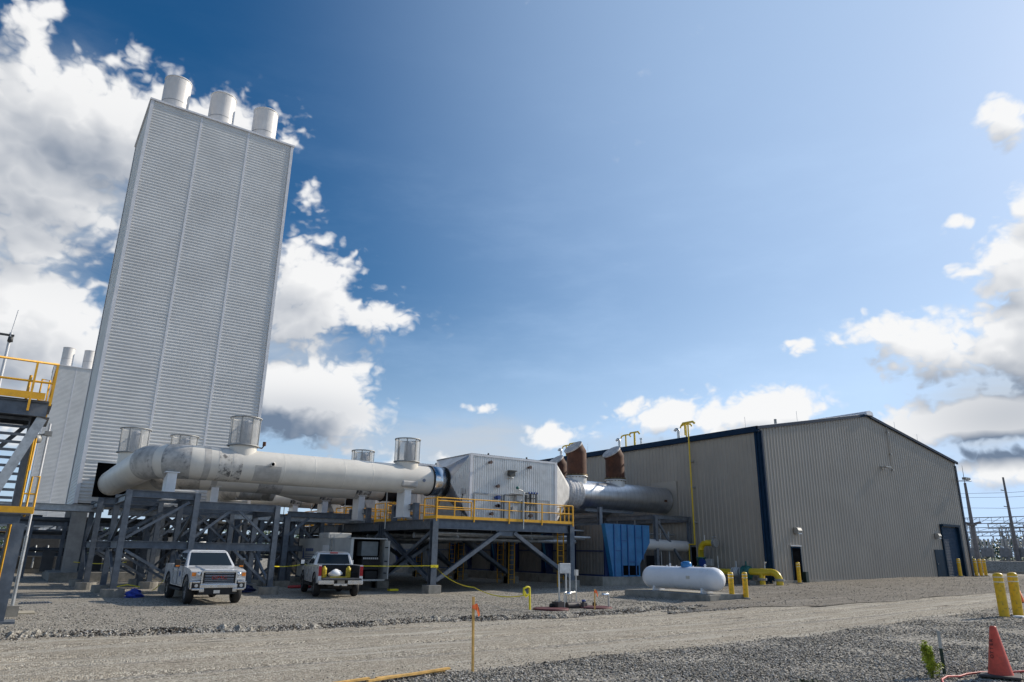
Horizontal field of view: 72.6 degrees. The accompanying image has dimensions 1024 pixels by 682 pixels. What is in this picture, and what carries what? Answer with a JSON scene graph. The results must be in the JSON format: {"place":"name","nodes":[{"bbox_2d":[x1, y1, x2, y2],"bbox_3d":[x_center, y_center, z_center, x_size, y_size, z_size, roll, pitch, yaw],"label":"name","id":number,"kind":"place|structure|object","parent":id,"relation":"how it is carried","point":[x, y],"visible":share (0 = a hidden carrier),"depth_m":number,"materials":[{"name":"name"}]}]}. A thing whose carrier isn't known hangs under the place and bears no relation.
{"place":"outdoors","nodes":[
{"label":"outdoors","id":0,"kind":"place"},
{"bbox_2d":[0,524,51,527],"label":"cable bridge","id":1,"kind":"structure","parent":0,"point":[34,526],"depth_m":53.34,"materials":[{"name":"metal"}]},
{"bbox_2d":[0,587,685,632],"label":"fine gravel","id":2,"kind":"structure","parent":0,"point":[290,618],"depth_m":23.78,"materials":[{"name":"grey gravel"}]},
{"bbox_2d":[0,593,1023,681],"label":"road","id":3,"kind":"structure","parent":0,"point":[24,665],"depth_m":15.38,"materials":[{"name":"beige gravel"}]},
{"bbox_2d":[0,558,1023,681],"bbox_3d":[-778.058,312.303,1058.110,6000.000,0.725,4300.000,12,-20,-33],"label":"ground","id":4,"kind":"structure","parent":0,"point":[34,587],"depth_m":23.61,"materials":[{"name":"grey gravel"}]},
{"bbox_2d":[0,310,18,385],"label":"lamp post","id":5,"kind":"object","parent":4,"relation":"on","point":[10,338],"visible":1,"depth_m":22.73,"materials":[{"name":"grey metal"}]},
{"bbox_2d":[18,611,34,614],"bbox_3d":[-15.218,8.372,21.460,0.850,0.050,0.850,12,-20,-33],"label":"steel plate","id":6,"kind":"object","parent":4,"relation":"on","point":[25,612],"visible":0.5,"depth_m":21.34,"materials":[{"name":"grey metal"}]},
{"bbox_2d":[5,424,52,616],"bbox_3d":[-14.950,5.390,21.352,0.700,5.800,0.400,12,-20,-33],"label":"lamp post","id":7,"kind":"object","parent":4,"relation":"on","point":[12,609],"visible":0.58,"depth_m":21.12,"materials":[{"name":"metal"}]},
{"bbox_2d":[0,356,59,623],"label":"stair tower","id":8,"kind":"structure","parent":4,"relation":"on","point":[29,414],"depth_m":20.12,"materials":[{"name":"grey metal"}]},
{"bbox_2d":[0,516,69,577],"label":"pipe rack","id":9,"kind":"object","parent":4,"relation":"on","point":[47,558],"visible":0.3,"depth_m":46.68,"materials":[{"name":"grey metal"}]},
{"bbox_2d":[19,601,51,603],"bbox_3d":[-17.459,9.593,25.544,1.000,0.070,0.500,12,-20,-33],"label":"drain grate","id":10,"kind":"object","parent":4,"relation":"on","point":[33,602],"visible":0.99,"depth_m":25.42,"materials":[{"name":"grey metal"}]},
{"bbox_2d":[15,529,59,572],"bbox_3d":[-37.249,16.573,54.962,3.500,3.350,3.540,12,-20,-33],"label":"equipment skid","id":11,"kind":"object","parent":4,"relation":"on","point":[32,565],"visible":0.32,"depth_m":53.66,"materials":[{"name":"paint"}]},
{"bbox_2d":[0,501,103,512],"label":"cable bridge","id":12,"kind":"structure","parent":4,"relation":"on","point":[61,507],"depth_m":37.18,"materials":[{"name":"metal"}]},
{"bbox_2d":[25,347,94,529],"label":"exhaust tower","id":13,"kind":"structure","parent":4,"relation":"on","point":[65,414],"depth_m":125.32,"materials":[{"name":"grey metal"}]},
{"bbox_2d":[25,526,103,547],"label":"support frame","id":14,"kind":"object","parent":4,"relation":"on","point":[101,528],"visible":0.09,"depth_m":70.71,"materials":[{"name":"grey metal"}]},
{"bbox_2d":[100,540,139,568],"bbox_3d":[-30.352,16.943,55.141,4.300,2.950,4.040,12,-20,-33],"label":"equipment skid","id":15,"kind":"object","parent":4,"relation":"on","point":[129,563],"visible":0.08,"depth_m":53.53,"materials":[{"name":"paint"}]},
{"bbox_2d":[77,517,171,570],"bbox_3d":[-26.558,14.134,47.573,6.000,3.921,1.326,12,-20,-33],"label":"pipe rack","id":16,"kind":"object","parent":4,"relation":"on","point":[105,522],"visible":0.14,"depth_m":47.62,"materials":[{"name":"grey metal"}]},
{"bbox_2d":[123,588,143,597],"bbox_3d":[-15.801,10.543,29.194,0.678,0.390,0.755,-8,-19,26],"label":"tarp bundle","id":17,"kind":"object","parent":4,"relation":"on","point":[134,593],"visible":0.99,"depth_m":29.00,"materials":[{"name":"blue plastic"}]},
{"bbox_2d":[0,526,298,551],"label":"distant woods","id":18,"kind":"object","parent":4,"relation":"on","point":[4,527],"visible":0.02,"depth_m":223.00,"materials":[{"name":"green plant"}]},
{"bbox_2d":[68,497,234,589],"bbox_3d":[-19.365,11.148,38.097,7.420,4.520,4.520,12,-20,-33],"label":"support frame","id":19,"kind":"object","parent":4,"relation":"on","point":[86,563],"visible":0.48,"depth_m":36.73,"materials":[{"name":"grey metal"}]},
{"bbox_2d":[158,553,169,567],"bbox_3d":[-24.995,15.999,50.746,3.100,2.350,2.140,12,-20,-33],"label":"equipment skid","id":20,"kind":"object","parent":4,"relation":"on","point":[166,559],"visible":0.08,"depth_m":49.90,"materials":[{"name":"paint"}]},
{"bbox_2d":[41,74,294,581],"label":"exhaust tower","id":21,"kind":"structure","parent":4,"relation":"on","point":[183,339],"depth_m":50.29,"materials":[{"name":"white metal"}]},
{"bbox_2d":[130,434,396,520],"bbox_3d":[-16.207,9.414,45.473,14.421,4.390,10.870,12,-20,-33],"label":"exhaust duct","id":22,"kind":"object","parent":21,"relation":"attached to","point":[358,497],"visible":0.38,"depth_m":41.07,"materials":[{"name":"grey metal"}]},
{"bbox_2d":[97,415,449,517],"bbox_3d":[-15.098,8.399,42.500,16.230,4.630,17.280,12,-20,-33],"label":"exhaust duct","id":23,"kind":"object","parent":21,"relation":"attached to","point":[243,460],"visible":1,"depth_m":35.54,"materials":[{"name":"white metal"}]},
{"bbox_2d":[251,495,317,511],"bbox_3d":[-21.726,11.735,50.983,16.570,3.000,1.740,12,-20,-33],"label":"exhaust duct","id":24,"kind":"object","parent":21,"relation":"attached to","point":[291,504],"visible":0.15,"depth_m":53.38,"materials":[{"name":"silver metal"}]},
{"bbox_2d":[218,491,352,512],"bbox_3d":[-15.898,10.606,49.368,9.221,4.390,4.570,12,-20,-33],"label":"exhaust duct","id":25,"kind":"object","parent":21,"relation":"attached to","point":[322,503],"visible":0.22,"depth_m":47.75,"materials":[{"name":"grey metal"}]},
{"bbox_2d":[90,489,280,597],"bbox_3d":[-15.119,9.655,32.984,7.420,4.520,4.520,12,-20,-33],"label":"support frame","id":26,"kind":"object","parent":4,"relation":"on","point":[193,504],"visible":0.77,"depth_m":32.37,"materials":[{"name":"grey metal"}]},
{"bbox_2d":[178,518,207,557],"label":"steel column","id":27,"kind":"structure","parent":4,"relation":"on","point":[183,538],"depth_m":42.25,"materials":[{"name":"metal"}]},
{"bbox_2d":[163,548,245,603],"bbox_3d":[-12.722,9.574,28.655,2.600,2.020,6.290,12,-20,-32],"label":"pickup truck","id":28,"kind":"object","parent":4,"relation":"on","point":[209,573],"visible":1,"depth_m":26.82,"materials":[{"name":"white paint"}]},
{"bbox_2d":[172,520,282,572],"bbox_3d":[-20.096,15.019,50.150,8.100,3.921,1.326,12,-20,-33],"label":"pipe rack","id":29,"kind":"object","parent":4,"relation":"on","point":[222,523],"visible":0.07,"depth_m":50.95,"materials":[{"name":"grey metal"}]},
{"bbox_2d":[230,520,250,563],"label":"steel column","id":30,"kind":"structure","parent":4,"relation":"on","point":[236,535],"depth_m":45.83,"materials":[{"name":"metal"}]},
{"bbox_2d":[108,508,382,585],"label":"cable bridge","id":31,"kind":"structure","parent":4,"relation":"on","point":[134,512],"depth_m":41.58,"materials":[{"name":"metal"}]},
{"bbox_2d":[242,584,255,591],"bbox_3d":[-12.871,11.889,33.555,1.142,0.344,0.964,12,-20,-33],"label":"tarp bundle","id":32,"kind":"object","parent":4,"relation":"on","point":[248,588],"visible":0.38,"depth_m":33.45,"materials":[{"name":"blue plastic"}]},
{"bbox_2d":[195,514,324,585],"bbox_3d":[-15.581,12.621,42.741,7.420,4.520,4.520,12,-20,-33],"label":"support frame","id":33,"kind":"object","parent":4,"relation":"on","point":[291,549],"visible":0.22,"depth_m":42.33,"materials":[{"name":"grey metal"}]},
{"bbox_2d":[263,522,281,579],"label":"steel column","id":34,"kind":"structure","parent":4,"relation":"on","point":[275,577],"depth_m":47.60,"materials":[{"name":"metal"}]},
{"bbox_2d":[264,538,298,574],"bbox_3d":[-18.717,18.635,60.963,4.500,3.450,4.540,12,-20,-33],"label":"equipment skid","id":35,"kind":"object","parent":4,"relation":"on","point":[293,568],"visible":0.02,"depth_m":58.84,"materials":[{"name":"paint"}]},
{"bbox_2d":[272,511,351,586],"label":"steel column","id":36,"kind":"structure","parent":4,"relation":"on","point":[280,581],"depth_m":40.99,"materials":[{"name":"metal"}]},
{"bbox_2d":[300,550,362,595],"bbox_3d":[-8.734,11.145,33.608,2.600,2.020,6.690,8,-18,-22],"label":"pickup truck","id":37,"kind":"object","parent":4,"relation":"on","point":[311,571],"visible":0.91,"depth_m":32.91,"materials":[{"name":"white paint"}]},
{"bbox_2d":[321,566,326,577],"bbox_3d":[-8.433,10.355,31.259,0.239,0.500,0.236,12,-20,-33],"label":"water cooler","id":38,"kind":"object","parent":37,"relation":"in","point":[324,571],"visible":1,"depth_m":31.16,"materials":[{"name":"yellow plastic"}]},
{"bbox_2d":[328,569,342,575],"bbox_3d":[-8.000,10.512,31.459,0.657,0.430,0.548,12,-20,-33],"label":"plastic bag","id":39,"kind":"object","parent":37,"relation":"in","point":[335,572],"visible":0.81,"depth_m":31.29,"materials":[{"name":"white plastic"}]},
{"bbox_2d":[345,566,350,577],"bbox_3d":[-7.441,10.493,31.662,0.221,0.500,0.218,12,-20,-33],"label":"water cooler","id":40,"kind":"object","parent":37,"relation":"in","point":[348,571],"visible":1,"depth_m":31.58,"materials":[{"name":"yellow plastic"}]},
{"bbox_2d":[296,533,389,580],"bbox_3d":[-9.854,12.544,39.934,2.165,3.000,8.760,12,-20,-33],"label":"service trailer","id":41,"kind":"object","parent":4,"relation":"on","point":[371,555],"visible":0.45,"depth_m":37.64,"materials":[{"name":"white metal"}]},
{"bbox_2d":[274,507,425,575],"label":"steel platform","id":42,"kind":"structure","parent":4,"relation":"on","point":[305,537],"depth_m":54.93,"materials":[{"name":"metal"}]},
{"bbox_2d":[326,504,350,524],"bbox_3d":[-11.279,13.659,58.090,8.980,3.890,4.110,12,-20,-33],"label":"catalyst box","id":43,"kind":"object","parent":42,"relation":"on","point":[332,507],"visible":0.02,"depth_m":54.52,"materials":[{"name":"metal"}]},
{"bbox_2d":[335,677,369,681],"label":"wooden plank","id":44,"kind":"object","parent":4,"relation":"on","point":[358,679],"visible":0.89,"depth_m":11.05,"materials":[{"name":"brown wood"}]},
{"bbox_2d":[308,503,460,578],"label":"steel platform","id":45,"kind":"structure","parent":4,"relation":"on","point":[330,528],"depth_m":50.72,"materials":[{"name":"metal"}]},
{"bbox_2d":[364,500,388,519],"bbox_3d":[-7.649,12.210,53.150,8.980,3.890,4.110,12,-20,-33],"label":"catalyst box","id":46,"kind":"object","parent":45,"relation":"on","point":[370,503],"visible":0.02,"depth_m":49.45,"materials":[{"name":"metal"}]},
{"bbox_2d":[389,544,415,572],"bbox_3d":[-7.082,20.323,66.845,9.564,3.820,6.550,12,-20,-33],"label":"air cooler","id":47,"kind":"object","parent":4,"relation":"on","point":[393,558],"visible":0.16,"depth_m":63.83,"materials":[{"name":"grey metal"}]},
{"bbox_2d":[0,597,819,640],"bbox_3d":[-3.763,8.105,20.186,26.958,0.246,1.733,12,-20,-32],"label":"gravel bank","id":48,"kind":"structure","parent":4,"relation":"on","point":[36,632],"depth_m":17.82,"materials":[{"name":"grey gravel"}]},
{"bbox_2d":[375,670,444,677],"bbox_3d":[-1.682,5.565,11.637,1.303,0.040,0.090,14,-21,-37],"label":"wooden plank","id":49,"kind":"object","parent":4,"relation":"on","point":[413,675],"visible":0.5,"depth_m":11.69,"materials":[{"name":"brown wood"}]},
{"bbox_2d":[366,667,450,681],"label":"wooden plank","id":50,"kind":"object","parent":49,"relation":"on","point":[406,674],"visible":1,"depth_m":11.42,"materials":[{"name":"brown wood"}]},
{"bbox_2d":[339,498,517,587],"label":"steel platform","id":51,"kind":"structure","parent":4,"relation":"on","point":[368,526],"depth_m":45.06,"materials":[{"name":"metal"}]},
{"bbox_2d":[389,463,436,519],"bbox_3d":[-4.018,10.759,48.209,8.980,3.890,4.110,12,-20,-33],"label":"catalyst box","id":52,"kind":"object","parent":51,"relation":"on","point":[417,498],"visible":0.06,"depth_m":44.63,"materials":[{"name":"metal"}]},
{"bbox_2d":[408,543,451,574],"bbox_3d":[-3.451,18.872,61.905,9.564,3.820,6.550,12,-20,-33],"label":"air cooler","id":53,"kind":"object","parent":4,"relation":"on","point":[443,549],"visible":0.12,"depth_m":58.54,"materials":[{"name":"grey metal"}]},
{"bbox_2d":[444,543,493,577],"bbox_3d":[0.180,17.422,56.965,9.564,3.820,6.550,12,-20,-33],"label":"air cooler","id":54,"kind":"object","parent":4,"relation":"on","point":[476,565],"visible":0.2,"depth_m":53.57,"materials":[{"name":"grey metal"}]},
{"bbox_2d":[471,597,479,671],"bbox_3d":[-0.654,5.247,12.426,0.150,1.291,0.068,12,-20,-33],"label":"survey stake","id":55,"kind":"object","parent":4,"relation":"on","point":[475,607],"visible":0.9,"depth_m":12.45,"materials":[{"name":"brown wood"}]},
{"bbox_2d":[372,471,589,593],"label":"steel platform","id":56,"kind":"structure","parent":4,"relation":"on","point":[465,529],"depth_m":39.23,"materials":[{"name":"metal"}]},
{"bbox_2d":[274,564,430,566],"bbox_3d":[-8.196,11.478,35.602,7.665,0.158,2.828,6,-18,-18],"label":"caution tape","id":57,"kind":"object","parent":56,"relation":"attached to","point":[383,566],"visible":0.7,"depth_m":35.54,"materials":[{"name":"plastic"}]},
{"bbox_2d":[441,572,521,596],"bbox_3d":[-1.728,10.590,30.808,0.214,1.024,10.588,9,-19,-25],"label":"caution tape","id":58,"kind":"object","parent":56,"relation":"attached to","point":[482,591],"visible":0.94,"depth_m":29.47,"materials":[{"name":"plastic"}]},
{"bbox_2d":[434,453,569,523],"bbox_3d":[-0.260,9.259,43.097,8.980,3.890,4.550,12,-20,-33],"label":"catalyst box","id":59,"kind":"object","parent":56,"relation":"on","point":[485,477],"visible":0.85,"depth_m":40.98,"materials":[{"name":"metal"}]},
{"bbox_2d":[487,534,546,581],"bbox_3d":[3.810,15.972,52.025,9.564,3.820,6.550,12,-20,-33],"label":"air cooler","id":60,"kind":"object","parent":4,"relation":"on","point":[530,566],"visible":0.18,"depth_m":48.94,"materials":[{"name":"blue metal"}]},
{"bbox_2d":[522,586,530,609],"bbox_3d":[0.553,9.637,26.080,0.380,0.891,0.076,12,-20,-33],"label":"bent post","id":61,"kind":"object","parent":4,"relation":"on","point":[525,594],"visible":0.91,"depth_m":26.09,"materials":[{"name":"yellow metal"}]},
{"bbox_2d":[533,603,568,610],"bbox_3d":[1.469,10.020,26.195,1.360,0.250,1.360,12,-20,-33],"label":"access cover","id":62,"kind":"object","parent":4,"relation":"on","point":[551,607],"visible":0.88,"depth_m":25.86,"materials":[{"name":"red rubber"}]},
{"bbox_2d":[552,563,586,608],"bbox_3d":[2.294,9.526,27.089,1.450,1.680,0.576,12,-20,-33],"label":"instrument stand","id":63,"kind":"object","parent":4,"relation":"on","point":[564,568],"visible":0.86,"depth_m":27.04,"materials":[{"name":"metal"}]},
{"bbox_2d":[580,602,611,608],"bbox_3d":[3.243,10.374,27.267,1.360,0.250,1.360,12,-20,-33],"label":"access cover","id":64,"kind":"object","parent":4,"relation":"on","point":[596,607],"visible":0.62,"depth_m":26.88,"materials":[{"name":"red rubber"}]},
{"bbox_2d":[539,523,692,585],"bbox_3d":[7.441,14.522,47.085,9.564,3.820,6.550,12,-20,-33],"label":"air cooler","id":65,"kind":"object","parent":4,"relation":"on","point":[606,554],"visible":0.81,"depth_m":43.70,"materials":[{"name":"blue metal"}]},
{"bbox_2d":[557,507,692,566],"bbox_3d":[2.922,15.223,52.440,10.700,5.058,18.120,12,-20,-33],"label":"pipe rack","id":66,"kind":"object","parent":4,"relation":"on","point":[656,559],"visible":0.38,"depth_m":48.11,"materials":[{"name":"grey metal"}]},
{"bbox_2d":[550,455,616,516],"bbox_3d":[3.631,11.151,53.722,9.700,4.699,2.500,12,-20,-33],"label":"silver duct","id":67,"kind":"object","parent":66,"relation":"on","point":[561,462],"visible":0.02,"depth_m":53.66,"materials":[{"name":"grey metal"}]},
{"bbox_2d":[564,441,678,515],"bbox_3d":[7.262,9.701,48.782,9.700,4.699,2.500,12,-20,-33],"label":"silver duct","id":68,"kind":"object","parent":66,"relation":"on","point":[614,491],"visible":0.9,"depth_m":47.90,"materials":[{"name":"grey metal"}]},
{"bbox_2d":[625,589,742,600],"bbox_3d":[7.984,11.921,32.466,2.500,0.470,5.200,12,-20,-33],"label":"concrete pad","id":69,"kind":"object","parent":4,"relation":"on","point":[675,594],"visible":0.45,"depth_m":31.43,"materials":[{"name":"grey concrete"}]},
{"bbox_2d":[642,561,725,593],"bbox_3d":[7.906,10.953,32.437,1.034,1.358,4.700,12,-20,-33],"label":"propane tank","id":70,"kind":"object","parent":69,"relation":"on","point":[686,575],"visible":1,"depth_m":31.84,"materials":[{"name":"white metal"}]},
{"bbox_2d":[696,535,784,584],"bbox_3d":[14.203,13.834,43.984,0.870,3.100,6.403,12,-20,-33],"label":"gas pipework","id":71,"kind":"object","parent":4,"relation":"on","point":[736,571],"visible":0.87,"depth_m":43.37,"materials":[{"name":"yellow paint"}]},
{"bbox_2d":[667,597,817,613],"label":"gravel bank","id":72,"kind":"structure","parent":4,"relation":"on","point":[678,611],"depth_m":25.82,"materials":[{"name":"grey gravel"}]},
{"bbox_2d":[542,411,974,583],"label":"metal building","id":73,"kind":"structure","parent":4,"relation":"on","point":[860,495],"depth_m":49.53,"materials":[{"name":"beige metal"}]},
{"bbox_2d":[681,421,697,566],"bbox_3d":[12.592,10.787,48.812,0.627,10.405,1.307,12,-20,-33],"label":"vent line","id":74,"kind":"object","parent":73,"relation":"attached to","point":[694,561],"visible":0.83,"depth_m":48.67,"materials":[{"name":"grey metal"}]},
{"bbox_2d":[790,545,802,579],"bbox_3d":[18.344,14.336,44.753,1.160,2.310,0.120,12,-20,-33],"label":"doorway","id":75,"kind":"structure","parent":73,"relation":"in","point":[796,555],"depth_m":44.82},
{"bbox_2d":[934,550,947,576],"bbox_3d":[34.120,17.663,55.371,1.530,2.060,0.100,12,-20,-33],"label":"door","id":76,"kind":"structure","parent":73,"relation":"in","point":[939,554],"depth_m":55.32,"materials":[{"name":"blue metal"}]},
{"bbox_2d":[939,524,967,576],"bbox_3d":[36.075,17.103,56.864,3.000,4.100,0.270,12,-20,-33],"label":"roller door","id":77,"kind":"structure","parent":73,"relation":"in","point":[952,541],"depth_m":56.99,"materials":[{"name":"blue metal"}]},
{"bbox_2d":[612,576,1023,608],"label":"dirt apron","id":78,"kind":"object","parent":4,"relation":"on","point":[880,585],"visible":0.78,"depth_m":35.78,"materials":[{"name":"grey gravel"}]},
{"bbox_2d":[728,572,733,593],"bbox_3d":[9.779,10.977,31.065,0.460,1.289,0.460,12,-20,-33],"label":"bollard","id":79,"kind":"object","parent":78,"relation":"on","point":[731,582],"visible":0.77,"depth_m":31.03,"materials":[{"name":"metal"}]},
{"bbox_2d":[741,572,751,598],"bbox_3d":[10.406,10.980,31.079,0.460,1.289,0.460,12,-20,-33],"label":"bollard","id":80,"kind":"object","parent":78,"relation":"on","point":[745,586],"visible":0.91,"depth_m":31.00,"materials":[{"name":"metal"}]},
{"bbox_2d":[796,562,803,583],"bbox_3d":[17.738,14.420,43.110,0.460,1.419,0.460,12,-20,-33],"label":"bollard","id":81,"kind":"object","parent":78,"relation":"on","point":[798,573],"visible":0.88,"depth_m":43.03,"materials":[{"name":"metal"}]},
{"bbox_2d":[956,558,964,576],"bbox_3d":[35.311,17.958,54.986,0.520,1.528,0.520,12,-20,-33],"label":"bollard","id":82,"kind":"object","parent":78,"relation":"on","point":[959,567],"visible":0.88,"depth_m":54.91,"materials":[{"name":"metal"}]},
{"bbox_2d":[972,559,980,576],"bbox_3d":[37.546,18.431,56.426,0.520,1.528,0.520,12,-20,-33],"label":"bollard","id":83,"kind":"object","parent":78,"relation":"on","point":[975,568],"visible":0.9,"depth_m":56.35,"materials":[{"name":"metal"}]},
{"bbox_2d":[977,559,985,576],"bbox_3d":[38.387,18.652,57.107,0.520,1.528,0.520,12,-20,-33],"label":"bollard","id":84,"kind":"object","parent":78,"relation":"on","point":[980,567],"visible":0.93,"depth_m":57.04,"materials":[{"name":"metal"}]},
{"bbox_2d":[982,559,989,575],"bbox_3d":[39.574,19.038,58.313,0.520,1.528,0.520,12,-20,-33],"label":"bollard","id":85,"kind":"object","parent":78,"relation":"on","point":[984,567],"visible":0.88,"depth_m":58.24,"materials":[{"name":"metal"}]},
{"bbox_2d":[919,640,944,678],"bbox_3d":[7.476,5.676,12.423,0.414,0.651,0.280,10,-19,-28],"label":"weed plant","id":86,"kind":"object","parent":4,"relation":"on","point":[926,650],"visible":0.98,"depth_m":12.35,"materials":[{"name":"green plant"}]},
{"bbox_2d":[936,631,945,673],"bbox_3d":[7.912,5.764,12.833,0.051,0.790,0.047,6,-18,-16],"label":"fence post","id":87,"kind":"object","parent":4,"relation":"on","point":[941,651],"visible":0.8,"depth_m":12.84,"materials":[{"name":"metal"}]},
{"bbox_2d":[969,534,1023,559],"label":"woods","id":88,"kind":"object","parent":4,"relation":"on","point":[997,552],"visible":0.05,"depth_m":160.61,"materials":[{"name":"green plant"}]},
{"bbox_2d":[992,573,1009,616],"bbox_3d":[16.802,8.760,23.933,0.335,1.525,0.322,12,-20,-33],"label":"bollard","id":89,"kind":"object","parent":4,"relation":"on","point":[1001,596],"visible":0.91,"depth_m":23.84,"materials":[{"name":"yellow metal"}]},
{"bbox_2d":[978,571,1023,573],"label":"wall","id":90,"kind":"structure","parent":4,"relation":"on","point":[1003,572],"depth_m":74.34,"materials":[{"name":"concrete"}]},
{"bbox_2d":[1007,572,1023,615],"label":"bollard","id":91,"kind":"object","parent":4,"relation":"on","point":[1014,592],"visible":0.94,"depth_m":24.24,"materials":[{"name":"yellow metal"}]},
{"bbox_2d":[0,0,1023,556],"label":"sky","id":92,"kind":"structure","parent":0,"point":[531,229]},
{"bbox_2d":[346,608,1023,681],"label":"loose gravel","id":93,"kind":"structure","parent":0,"point":[770,673],"depth_m":13.70,"materials":[{"name":"grey gravel"}]},
{"bbox_2d":[941,670,1023,681],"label":"air hose","id":94,"kind":"object","parent":93,"relation":"on","point":[969,673],"visible":0.75,"depth_m":12.51,"materials":[{"name":"red rubber"}]},
{"bbox_2d":[980,626,1021,680],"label":"traffic cone","id":95,"kind":"object","parent":93,"relation":"on","point":[999,666],"visible":1,"depth_m":12.47,"materials":[{"name":"plastic"}]},
{"bbox_2d":[979,539,995,560],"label":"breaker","id":96,"kind":"object","parent":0,"point":[988,551],"visible":0.98,"depth_m":96.79,"materials":[{"name":"metal"}]},
{"bbox_2d":[972,560,1023,571],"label":"embankment","id":97,"kind":"structure","parent":0,"point":[999,565],"depth_m":85.91,"materials":[{"name":"grey gravel"}]},
{"bbox_2d":[962,468,980,560],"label":"lightning mast","id":98,"kind":"object","parent":97,"relation":"on","point":[971,524],"visible":0.86,"depth_m":94.89,"materials":[{"name":"grey metal"}]},
{"bbox_2d":[967,532,1017,560],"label":"switchyard gantry","id":99,"kind":"object","parent":97,"relation":"on","point":[1008,535],"visible":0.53,"depth_m":99.84,"materials":[{"name":"metal"}]},
{"bbox_2d":[967,527,1017,538],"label":"switchyard gantry","id":100,"kind":"object","parent":97,"relation":"on","point":[989,531],"visible":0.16,"depth_m":113.96,"materials":[{"name":"metal"}]},
{"bbox_2d":[965,516,1023,559],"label":"switchyard gantry","id":101,"kind":"object","parent":97,"relation":"on","point":[998,523],"visible":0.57,"depth_m":106.41,"materials":[{"name":"metal"}]},
{"bbox_2d":[997,539,1013,560],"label":"breaker","id":102,"kind":"object","parent":97,"relation":"on","point":[1005,552],"visible":0.99,"depth_m":95.46,"materials":[{"name":"metal"}]},
{"bbox_2d":[989,523,1023,557],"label":"switchyard gantry","id":103,"kind":"object","parent":97,"relation":"on","point":[1006,529],"visible":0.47,"depth_m":108.71,"materials":[{"name":"metal"}]},
{"bbox_2d":[996,527,1023,538],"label":"switchyard gantry","id":104,"kind":"object","parent":97,"relation":"on","point":[1009,530],"visible":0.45,"depth_m":100.09,"materials":[{"name":"metal"}]},
{"bbox_2d":[1001,477,1020,560],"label":"utility pole","id":105,"kind":"object","parent":97,"relation":"on","point":[1017,553],"visible":0.85,"depth_m":94.63,"materials":[{"name":"wood"}]},
{"bbox_2d":[1017,539,1023,559],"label":"breaker","id":106,"kind":"object","parent":97,"relation":"on","point":[1021,550],"visible":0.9,"depth_m":93.94,"materials":[{"name":"metal"}]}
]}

